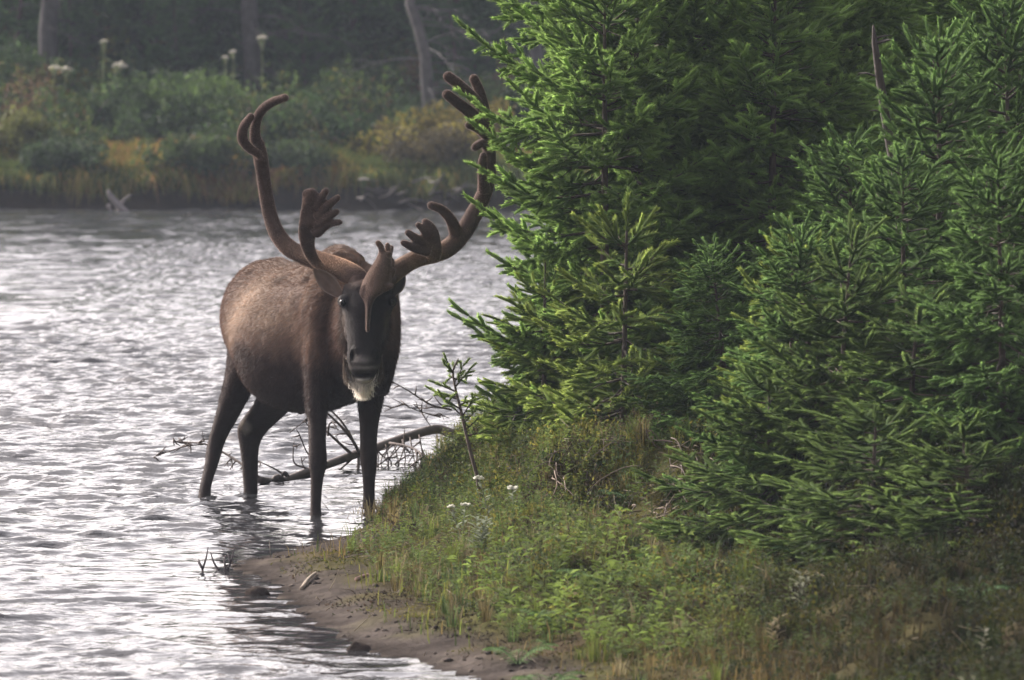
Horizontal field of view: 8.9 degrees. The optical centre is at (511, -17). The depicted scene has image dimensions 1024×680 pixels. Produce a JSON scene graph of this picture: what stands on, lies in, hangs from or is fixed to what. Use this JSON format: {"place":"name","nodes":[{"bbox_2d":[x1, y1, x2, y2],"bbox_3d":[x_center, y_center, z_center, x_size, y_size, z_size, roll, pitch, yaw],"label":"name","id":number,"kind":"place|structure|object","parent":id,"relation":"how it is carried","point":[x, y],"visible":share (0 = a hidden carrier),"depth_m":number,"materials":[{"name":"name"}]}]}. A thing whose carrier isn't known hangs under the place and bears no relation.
{"place":"outdoors","nodes":[
{"label":"outdoors","id":0,"kind":"place"},
{"bbox_2d":[0,207,556,679],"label":"river","id":1,"kind":"structure","parent":0,"point":[112,365],"depth_m":34.51,"materials":[{"name":"grey liquid"}]},
{"bbox_2d":[197,547,208,572],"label":"twig","id":2,"kind":"object","parent":1,"relation":"on","point":[201,566],"visible":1,"depth_m":26.94,"materials":[{"name":"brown wood"}]},
{"bbox_2d":[210,547,234,570],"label":"twig","id":3,"kind":"object","parent":1,"relation":"on","point":[225,567],"visible":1,"depth_m":27.03,"materials":[{"name":"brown wood"}]},
{"bbox_2d":[198,71,496,515],"bbox_3d":[-0.993,1.467,30.142,1.012,2.155,1.907,0,0,-40],"label":"caribou","id":4,"kind":"object","parent":1,"relation":"in","point":[312,333],"visible":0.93,"depth_m":29.83,"materials":[{"name":"fur"}]},
{"bbox_2d":[0,35,1023,679],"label":"ground","id":5,"kind":"structure","parent":0,"point":[406,643],"depth_m":24.75,"materials":[{"name":"soil"}]},
{"bbox_2d":[0,39,75,119],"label":"shrub","id":6,"kind":"object","parent":5,"relation":"on","point":[19,46],"visible":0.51,"depth_m":74.99,"materials":[{"name":"green plant"}]},
{"bbox_2d":[0,0,75,107],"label":"spruce tree","id":7,"kind":"object","parent":5,"relation":"on","point":[18,24],"visible":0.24,"depth_m":76.21,"materials":[{"name":"green plant"}]},
{"bbox_2d":[0,105,81,155],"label":"shrub","id":8,"kind":"object","parent":5,"relation":"on","point":[27,129],"visible":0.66,"depth_m":71.78,"materials":[{"name":"green plant"}]},
{"bbox_2d":[7,0,100,111],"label":"dead tree","id":9,"kind":"object","parent":5,"relation":"on","point":[47,32],"visible":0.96,"depth_m":75.41,"materials":[{"name":"grey wood"}]},
{"bbox_2d":[46,65,61,122],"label":"umbel flower","id":10,"kind":"object","parent":5,"relation":"on","point":[56,67],"visible":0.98,"depth_m":73.19,"materials":[{"name":"white plant"}]},
{"bbox_2d":[12,127,110,176],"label":"shrub","id":11,"kind":"object","parent":5,"relation":"on","point":[62,152],"visible":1,"depth_m":70.77,"materials":[{"name":"green plant"}]},
{"bbox_2d":[3,2,122,75],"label":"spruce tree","id":12,"kind":"object","parent":5,"relation":"on","point":[28,10],"visible":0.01,"depth_m":81.61,"materials":[{"name":"green plant"}]},
{"bbox_2d":[5,0,124,77],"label":"spruce tree","id":13,"kind":"object","parent":5,"relation":"on","point":[87,12],"visible":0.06,"depth_m":79.78,"materials":[{"name":"green plant"}]},
{"bbox_2d":[57,66,72,127],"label":"umbel flower","id":14,"kind":"object","parent":5,"relation":"on","point":[67,70],"visible":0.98,"depth_m":73.18,"materials":[{"name":"white plant"}]},
{"bbox_2d":[22,0,112,95],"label":"spruce tree","id":15,"kind":"object","parent":5,"relation":"on","point":[77,30],"visible":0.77,"depth_m":75.64,"materials":[{"name":"green plant"}]},
{"bbox_2d":[34,74,173,144],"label":"shrub","id":16,"kind":"object","parent":5,"relation":"on","point":[95,106],"visible":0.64,"depth_m":72.93,"materials":[{"name":"green plant"}]},
{"bbox_2d":[97,39,110,140],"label":"umbel flower","id":17,"kind":"object","parent":5,"relation":"on","point":[104,43],"visible":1,"depth_m":73.19,"materials":[{"name":"white plant"}]},
{"bbox_2d":[14,0,196,90],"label":"spruce tree","id":18,"kind":"object","parent":5,"relation":"on","point":[99,7],"visible":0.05,"depth_m":77.27,"materials":[{"name":"green plant"}]},
{"bbox_2d":[103,61,127,113],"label":"umbel flower","id":19,"kind":"object","parent":5,"relation":"on","point":[121,64],"visible":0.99,"depth_m":73.19,"materials":[{"name":"white plant"}]},
{"bbox_2d":[107,189,131,211],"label":"driftwood","id":20,"kind":"object","parent":5,"relation":"on","point":[118,205],"visible":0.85,"depth_m":69.48,"materials":[{"name":"grey wood"}]},
{"bbox_2d":[57,0,219,95],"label":"shrub","id":21,"kind":"object","parent":5,"relation":"on","point":[101,33],"visible":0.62,"depth_m":76.10,"materials":[{"name":"green plant"}]},
{"bbox_2d":[107,37,240,91],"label":"shrub","id":22,"kind":"object","parent":5,"relation":"on","point":[165,66],"visible":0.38,"depth_m":75.23,"materials":[{"name":"green plant"}]},
{"bbox_2d":[66,71,284,143],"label":"shrub","id":23,"kind":"object","parent":5,"relation":"on","point":[142,102],"visible":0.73,"depth_m":72.78,"materials":[{"name":"green plant"}]},
{"bbox_2d":[128,123,240,176],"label":"shrub","id":24,"kind":"object","parent":5,"relation":"on","point":[210,151],"visible":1,"depth_m":70.62,"materials":[{"name":"green plant"}]},
{"bbox_2d":[142,66,253,143],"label":"shrub","id":25,"kind":"object","parent":5,"relation":"on","point":[196,88],"visible":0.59,"depth_m":72.57,"materials":[{"name":"green plant"}]},
{"bbox_2d":[162,0,292,76],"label":"spruce tree","id":26,"kind":"object","parent":5,"relation":"on","point":[226,51],"visible":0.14,"depth_m":77.14,"materials":[{"name":"green plant"}]},
{"bbox_2d":[222,56,236,123],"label":"umbel flower","id":27,"kind":"object","parent":5,"relation":"on","point":[225,60],"visible":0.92,"depth_m":73.19,"materials":[{"name":"white plant"}]},
{"bbox_2d":[226,49,235,136],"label":"umbel flower","id":28,"kind":"object","parent":5,"relation":"on","point":[233,51],"visible":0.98,"depth_m":73.19,"materials":[{"name":"white plant"}]},
{"bbox_2d":[128,0,363,107],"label":"dead tree","id":29,"kind":"object","parent":5,"relation":"on","point":[250,16],"visible":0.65,"depth_m":75.42,"materials":[{"name":"grey wood"}]},
{"bbox_2d":[165,0,338,69],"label":"spruce tree","id":30,"kind":"object","parent":5,"relation":"on","point":[260,40],"visible":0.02,"depth_m":81.61,"materials":[{"name":"green plant"}]},
{"bbox_2d":[245,586,269,595],"bbox_3d":[-1.002,2.403,25.970,0.107,0.070,0.077,0,0,0],"label":"rock","id":31,"kind":"object","parent":5,"relation":"on","point":[260,591],"visible":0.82,"depth_m":25.95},
{"bbox_2d":[251,34,270,138],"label":"umbel flower","id":32,"kind":"object","parent":5,"relation":"on","point":[262,43],"visible":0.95,"depth_m":73.19,"materials":[{"name":"white plant"}]},
{"bbox_2d":[188,0,344,83],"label":"spruce tree","id":33,"kind":"object","parent":5,"relation":"on","point":[239,46],"visible":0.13,"depth_m":77.30,"materials":[{"name":"green plant"}]},
{"bbox_2d":[194,0,340,81],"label":"shrub","id":34,"kind":"object","parent":5,"relation":"on","point":[305,8],"visible":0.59,"depth_m":76.27,"materials":[{"name":"green plant"}]},
{"bbox_2d":[232,131,337,179],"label":"shrub","id":35,"kind":"object","parent":5,"relation":"on","point":[284,151],"visible":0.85,"depth_m":70.73,"materials":[{"name":"green plant"}]},
{"bbox_2d":[0,132,601,205],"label":"grass","id":36,"kind":"structure","parent":5,"relation":"on","point":[117,176],"depth_m":70.51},
{"bbox_2d":[153,382,454,483],"bbox_3d":[-0.829,2.270,32.590,0.643,0.591,2.220,0,0,40],"label":"fallen log","id":37,"kind":"object","parent":5,"relation":"on","point":[349,456],"visible":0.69,"depth_m":32.74,"materials":[{"name":"brown wood"}]},
{"bbox_2d":[299,572,316,589],"bbox_3d":[-0.806,2.376,26.272,0.018,0.038,0.463,0,0,6],"label":"stick","id":38,"kind":"object","parent":5,"relation":"on","point":[305,582],"visible":1,"depth_m":26.18,"materials":[{"name":"brown wood"}]},
{"bbox_2d":[239,87,380,146],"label":"shrub","id":39,"kind":"object","parent":5,"relation":"on","point":[337,128],"visible":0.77,"depth_m":72.03,"materials":[{"name":"green plant"}]},
{"bbox_2d":[0,0,631,197],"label":"undergrowth","id":40,"kind":"object","parent":5,"relation":"on","point":[385,78],"visible":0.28,"depth_m":72.81,"materials":[{"name":"green plant"}]},
{"bbox_2d":[263,32,415,108],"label":"shrub","id":41,"kind":"object","parent":5,"relation":"on","point":[342,52],"visible":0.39,"depth_m":75.45,"materials":[{"name":"green plant"}]},
{"bbox_2d":[346,641,370,650],"bbox_3d":[-0.553,2.404,23.813,0.092,0.068,0.074,0,0,16],"label":"mud clod","id":42,"kind":"object","parent":5,"relation":"on","point":[356,646],"visible":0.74,"depth_m":23.79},
{"bbox_2d":[297,67,422,140],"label":"shrub","id":43,"kind":"object","parent":5,"relation":"on","point":[414,102],"visible":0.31,"depth_m":73.49,"materials":[{"name":"green plant"}]},
{"bbox_2d":[355,574,373,580],"bbox_3d":[-0.579,2.349,26.157,0.020,0.026,0.159,0,0,26],"label":"stick","id":44,"kind":"object","parent":5,"relation":"on","point":[358,578],"visible":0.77,"depth_m":26.11,"materials":[{"name":"brown wood"}]},
{"bbox_2d":[296,111,478,158],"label":"shrub","id":45,"kind":"object","parent":5,"relation":"on","point":[366,140],"visible":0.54,"depth_m":71.67,"materials":[{"name":"green plant"}]},
{"bbox_2d":[343,0,436,87],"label":"spruce tree","id":46,"kind":"object","parent":5,"relation":"on","point":[397,6],"visible":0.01,"depth_m":77.21,"materials":[{"name":"green plant"}]},
{"bbox_2d":[333,8,460,97],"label":"shrub","id":47,"kind":"object","parent":5,"relation":"on","point":[380,25],"visible":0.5,"depth_m":75.97,"materials":[{"name":"green plant"}]},
{"bbox_2d":[322,0,509,118],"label":"dead tree","id":48,"kind":"object","parent":5,"relation":"on","point":[427,86],"visible":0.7,"depth_m":73.15,"materials":[{"name":"grey wood"}]},
{"bbox_2d":[357,173,475,209],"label":"root tangle","id":49,"kind":"object","parent":5,"relation":"on","point":[431,191],"visible":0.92,"depth_m":69.96,"materials":[{"name":"brown wood"}]},
{"bbox_2d":[374,118,506,167],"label":"shrub","id":50,"kind":"object","parent":5,"relation":"on","point":[442,144],"visible":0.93,"depth_m":70.74,"materials":[{"name":"green plant"}]},
{"bbox_2d":[367,95,516,147],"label":"shrub","id":51,"kind":"object","parent":5,"relation":"on","point":[447,118],"visible":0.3,"depth_m":71.96,"materials":[{"name":"green plant"}]},
{"bbox_2d":[401,0,504,120],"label":"spruce tree","id":52,"kind":"object","parent":5,"relation":"on","point":[466,53],"visible":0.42,"depth_m":74.91,"materials":[{"name":"green plant"}]},
{"bbox_2d":[365,0,545,91],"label":"spruce tree","id":53,"kind":"object","parent":5,"relation":"on","point":[478,4],"visible":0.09,"depth_m":76.66,"materials":[{"name":"green plant"}]},
{"bbox_2d":[424,353,496,489],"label":"spruce sapling","id":54,"kind":"object","parent":5,"relation":"on","point":[439,393],"visible":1,"depth_m":28.30,"materials":[{"name":"green plant"}]},
{"bbox_2d":[447,502,473,540],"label":"everlasting plant","id":55,"kind":"object","parent":5,"relation":"on","point":[453,506],"visible":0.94,"depth_m":26.73,"materials":[{"name":"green plant"}]},
{"bbox_2d":[383,6,552,80],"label":"shrub","id":56,"kind":"object","parent":5,"relation":"on","point":[487,17],"visible":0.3,"depth_m":75.99,"materials":[{"name":"green plant"}]},
{"bbox_2d":[466,514,494,556],"bbox_3d":[-0.124,2.179,25.997,0.142,0.187,0.144,0,0,0],"label":"everlasting plant","id":57,"kind":"object","parent":5,"relation":"on","point":[484,529],"visible":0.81,"depth_m":25.99,"materials":[{"name":"green plant"}]},
{"bbox_2d":[473,475,491,520],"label":"everlasting plant","id":58,"kind":"object","parent":5,"relation":"on","point":[479,478],"visible":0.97,"depth_m":27.48,"materials":[{"name":"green plant"}]},
{"bbox_2d":[431,0,543,84],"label":"spruce tree","id":59,"kind":"object","parent":5,"relation":"on","point":[512,34],"visible":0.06,"depth_m":77.25,"materials":[{"name":"green plant"}]},
{"bbox_2d":[458,71,543,124],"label":"shrub","id":60,"kind":"object","parent":5,"relation":"on","point":[492,91],"visible":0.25,"depth_m":72.78,"materials":[{"name":"green plant"}]},
{"bbox_2d":[507,485,517,506],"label":"everlasting plant","id":61,"kind":"object","parent":5,"relation":"on","point":[512,488],"visible":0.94,"depth_m":26.78,"materials":[{"name":"white plant"}]},
{"bbox_2d":[482,639,558,663],"bbox_3d":[0.030,2.332,23.016,0.266,0.080,0.270,0,0,0],"label":"fern","id":62,"kind":"object","parent":5,"relation":"on","point":[493,648],"visible":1,"depth_m":23.00,"materials":[{"name":"green plant"}]},
{"bbox_2d":[456,259,627,458],"bbox_3d":[0.136,1.660,28.575,0.819,0.940,0.907,0,0,-20],"label":"spruce tree","id":63,"kind":"object","parent":5,"relation":"on","point":[499,415],"visible":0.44,"depth_m":28.54,"materials":[{"name":"green plant"}]},
{"bbox_2d":[512,608,581,626],"bbox_3d":[0.142,2.282,23.777,0.273,0.080,0.254,0,0,33],"label":"fern","id":64,"kind":"object","parent":5,"relation":"on","point":[550,618],"visible":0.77,"depth_m":23.78,"materials":[{"name":"green plant"}]},
{"bbox_2d":[470,1,624,68],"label":"dead tree","id":65,"kind":"object","parent":5,"relation":"on","point":[536,54],"visible":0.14,"depth_m":74.44,"materials":[{"name":"grey wood"}]},
{"bbox_2d":[511,671,585,679],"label":"fern","id":66,"kind":"object","parent":5,"relation":"on","point":[536,676],"visible":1,"depth_m":22.29,"materials":[{"name":"green plant"}]},
{"bbox_2d":[226,460,941,679],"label":"mud crumbs","id":67,"kind":"object","parent":5,"relation":"on","point":[447,659],"visible":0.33,"depth_m":24.16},
{"bbox_2d":[557,568,626,587],"bbox_3d":[0.304,2.180,24.164,0.279,0.075,0.257,0,0,0],"label":"fern","id":68,"kind":"object","parent":5,"relation":"on","point":[576,574],"visible":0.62,"depth_m":24.17,"materials":[{"name":"green plant"}]},
{"bbox_2d":[446,0,741,432],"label":"spruce tree","id":69,"kind":"object","parent":5,"relation":"on","point":[539,162],"visible":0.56,"depth_m":28.66,"materials":[{"name":"green plant"}]},
{"bbox_2d":[447,417,756,664],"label":"broad herbs","id":70,"kind":"object","parent":5,"relation":"on","point":[519,596],"visible":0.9,"depth_m":24.04,"materials":[{"name":"green plant"}]},
{"bbox_2d":[505,191,711,436],"bbox_3d":[0.471,1.494,27.922,0.857,1.238,0.950,0,0,-22],"label":"spruce tree","id":71,"kind":"object","parent":5,"relation":"on","point":[583,383],"visible":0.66,"depth_m":27.86,"materials":[{"name":"green plant"}]},
{"bbox_2d":[598,489,643,503],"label":"fern","id":72,"kind":"object","parent":5,"relation":"on","point":[609,493],"visible":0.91,"depth_m":26.95,"materials":[{"name":"green plant"}]},
{"bbox_2d":[491,0,768,405],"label":"spruce tree","id":73,"kind":"object","parent":5,"relation":"on","point":[565,224],"visible":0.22,"depth_m":29.00,"materials":[{"name":"green plant"}]},
{"bbox_2d":[518,430,742,525],"bbox_3d":[0.588,2.094,26.737,0.801,0.539,2.368,0,0,-43],"label":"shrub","id":74,"kind":"object","parent":5,"relation":"on","point":[672,467],"visible":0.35,"depth_m":27.08,"materials":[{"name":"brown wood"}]},
{"bbox_2d":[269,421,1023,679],"bbox_3d":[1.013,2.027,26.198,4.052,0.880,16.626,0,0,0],"label":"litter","id":75,"kind":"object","parent":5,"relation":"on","point":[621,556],"visible":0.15,"depth_m":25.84,"materials":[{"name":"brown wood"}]},
{"bbox_2d":[270,409,1023,679],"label":"moss","id":76,"kind":"object","parent":5,"relation":"on","point":[610,612],"visible":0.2,"depth_m":24.24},
{"bbox_2d":[288,377,1023,679],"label":"grass","id":77,"kind":"structure","parent":5,"relation":"on","point":[757,674],"depth_m":23.09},
{"bbox_2d":[628,546,686,563],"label":"fern","id":78,"kind":"object","parent":5,"relation":"on","point":[641,554],"visible":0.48,"depth_m":24.80,"materials":[{"name":"green plant"}]},
{"bbox_2d":[451,0,872,391],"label":"spruce tree","id":79,"kind":"object","parent":5,"relation":"on","point":[725,13],"visible":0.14,"depth_m":29.27,"materials":[{"name":"green plant"}]},
{"bbox_2d":[346,382,1023,679],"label":"leafy herbs","id":80,"kind":"object","parent":5,"relation":"on","point":[427,557],"visible":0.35,"depth_m":24.08,"materials":[{"name":"green plant"}]},
{"bbox_2d":[618,233,774,445],"bbox_3d":[0.906,1.515,27.592,0.949,0.947,0.932,0,0,43],"label":"spruce tree","id":81,"kind":"object","parent":5,"relation":"on","point":[695,345],"visible":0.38,"depth_m":27.49,"materials":[{"name":"green plant"}]},
{"bbox_2d":[376,375,1023,679],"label":"heath","id":82,"kind":"object","parent":5,"relation":"on","point":[976,544],"visible":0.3,"depth_m":23.57,"materials":[{"name":"green plant"}]},
{"bbox_2d":[628,362,828,559],"bbox_3d":[0.950,1.927,25.657,1.037,0.899,1.099,-4,7,-36],"label":"spruce tree","id":83,"kind":"object","parent":5,"relation":"on","point":[714,492],"visible":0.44,"depth_m":25.59,"materials":[{"name":"green plant"}]},
{"bbox_2d":[545,0,970,268],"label":"spruce tree","id":84,"kind":"object","parent":5,"relation":"on","point":[884,16],"visible":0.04,"depth_m":30.12,"materials":[{"name":"green plant"}]},
{"bbox_2d":[609,0,922,389],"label":"spruce tree","id":85,"kind":"object","parent":5,"relation":"on","point":[724,176],"visible":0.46,"depth_m":28.83,"materials":[{"name":"green plant"}]},
{"bbox_2d":[699,216,833,433],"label":"spruce tree","id":86,"kind":"object","parent":5,"relation":"on","point":[770,310],"visible":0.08,"depth_m":26.57,"materials":[{"name":"green plant"}]},
{"bbox_2d":[763,614,787,647],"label":"willowherb plant","id":87,"kind":"object","parent":5,"relation":"on","point":[775,637],"visible":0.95,"depth_m":22.59,"materials":[{"name":"beige plant"}]},
{"bbox_2d":[654,121,915,420],"bbox_3d":[1.412,1.381,27.606,1.454,1.620,1.436,0,0,-29],"label":"spruce tree","id":88,"kind":"object","parent":5,"relation":"on","point":[822,186],"visible":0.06,"depth_m":27.66,"materials":[{"name":"green plant"}]},
{"bbox_2d":[768,544,830,560],"bbox_3d":[1.063,2.097,24.380,0.232,0.066,0.218,0,0,0],"label":"fern","id":89,"kind":"object","parent":5,"relation":"on","point":[775,547],"visible":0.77,"depth_m":24.33,"materials":[{"name":"green plant"}]},
{"bbox_2d":[788,569,818,608],"bbox_3d":[1.005,2.116,22.989,0.126,0.157,0.112,0,0,0],"label":"willowherb plant","id":90,"kind":"object","parent":5,"relation":"on","point":[801,577],"visible":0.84,"depth_m":22.98,"materials":[{"name":"white plant"}]},
{"bbox_2d":[662,209,952,526],"bbox_3d":[1.185,1.521,26.069,1.208,1.274,1.228,0,0,6],"label":"spruce tree","id":91,"kind":"object","parent":5,"relation":"on","point":[774,326],"visible":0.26,"depth_m":25.93,"materials":[{"name":"green plant"}]},
{"bbox_2d":[697,0,935,307],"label":"spruce tree","id":92,"kind":"object","parent":5,"relation":"on","point":[853,67],"visible":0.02,"depth_m":30.13,"materials":[{"name":"green plant"}]},
{"bbox_2d":[721,209,935,513],"bbox_3d":[1.286,1.496,25.645,0.956,1.249,0.902,0,0,0],"label":"spruce tree","id":93,"kind":"object","parent":5,"relation":"on","point":[813,319],"visible":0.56,"depth_m":25.53,"materials":[{"name":"green plant"}]},
{"bbox_2d":[714,397,973,574],"bbox_3d":[1.273,1.914,24.399,1.082,0.774,1.147,1,0,-19],"label":"spruce tree","id":94,"kind":"object","parent":5,"relation":"on","point":[814,494],"visible":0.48,"depth_m":24.36,"materials":[{"name":"green plant"}]},
{"bbox_2d":[693,0,1016,227],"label":"spruce tree","id":95,"kind":"object","parent":5,"relation":"on","point":[881,148],"depth_m":31.71,"materials":[{"name":"green plant"}]},
{"bbox_2d":[735,137,1023,459],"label":"spruce tree","id":96,"kind":"object","parent":5,"relation":"on","point":[940,276],"visible":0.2,"depth_m":25.90,"materials":[{"name":"green plant"}]},
{"bbox_2d":[740,15,1023,409],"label":"spruce tree","id":97,"kind":"object","parent":5,"relation":"on","point":[940,83],"visible":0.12,"depth_m":26.75,"materials":[{"name":"green plant"}]},
{"bbox_2d":[860,25,909,296],"bbox_3d":[1.533,1.061,26.991,0.243,1.783,0.079,0,0,0],"label":"snag","id":98,"kind":"object","parent":5,"relation":"on","point":[879,77],"visible":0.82,"depth_m":26.99,"materials":[{"name":"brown wood"}]},
{"bbox_2d":[754,280,1023,523],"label":"spruce tree","id":99,"kind":"object","parent":5,"relation":"on","point":[871,370],"visible":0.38,"depth_m":25.13,"materials":[{"name":"green plant"}]},
{"bbox_2d":[847,411,1023,558],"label":"spruce tree","id":100,"kind":"object","parent":5,"relation":"on","point":[915,510],"visible":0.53,"depth_m":23.75,"materials":[{"name":"green plant"}]},
{"bbox_2d":[854,0,1018,191],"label":"spruce tree","id":101,"kind":"object","parent":5,"relation":"on","point":[865,50],"depth_m":32.13,"materials":[{"name":"green plant"}]},
{"bbox_2d":[851,130,1023,473],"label":"spruce tree","id":102,"kind":"object","parent":5,"relation":"on","point":[1000,421],"visible":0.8,"depth_m":24.83,"materials":[{"name":"green plant"}]},
{"bbox_2d":[861,0,1023,317],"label":"spruce tree","id":103,"kind":"object","parent":5,"relation":"on","point":[992,57],"visible":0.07,"depth_m":27.58,"materials":[{"name":"green plant"}]},
{"bbox_2d":[864,0,1023,279],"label":"spruce tree","id":104,"kind":"object","parent":5,"relation":"on","point":[939,8],"visible":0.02,"depth_m":30.76,"materials":[{"name":"green plant"}]},
{"bbox_2d":[947,582,1010,600],"bbox_3d":[1.575,2.063,22.359,0.227,0.066,0.246,0,0,0],"label":"fern","id":105,"kind":"object","parent":5,"relation":"on","point":[1002,586],"visible":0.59,"depth_m":22.34,"materials":[{"name":"green plant"}]},
{"bbox_2d":[973,626,990,655],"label":"willowherb plant","id":106,"kind":"object","parent":5,"relation":"on","point":[985,629],"visible":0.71,"depth_m":20.69,"materials":[{"name":"white plant"}]},
{"bbox_2d":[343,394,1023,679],"bbox_3d":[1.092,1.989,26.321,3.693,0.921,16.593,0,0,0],"label":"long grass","id":107,"kind":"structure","parent":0,"point":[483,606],"depth_m":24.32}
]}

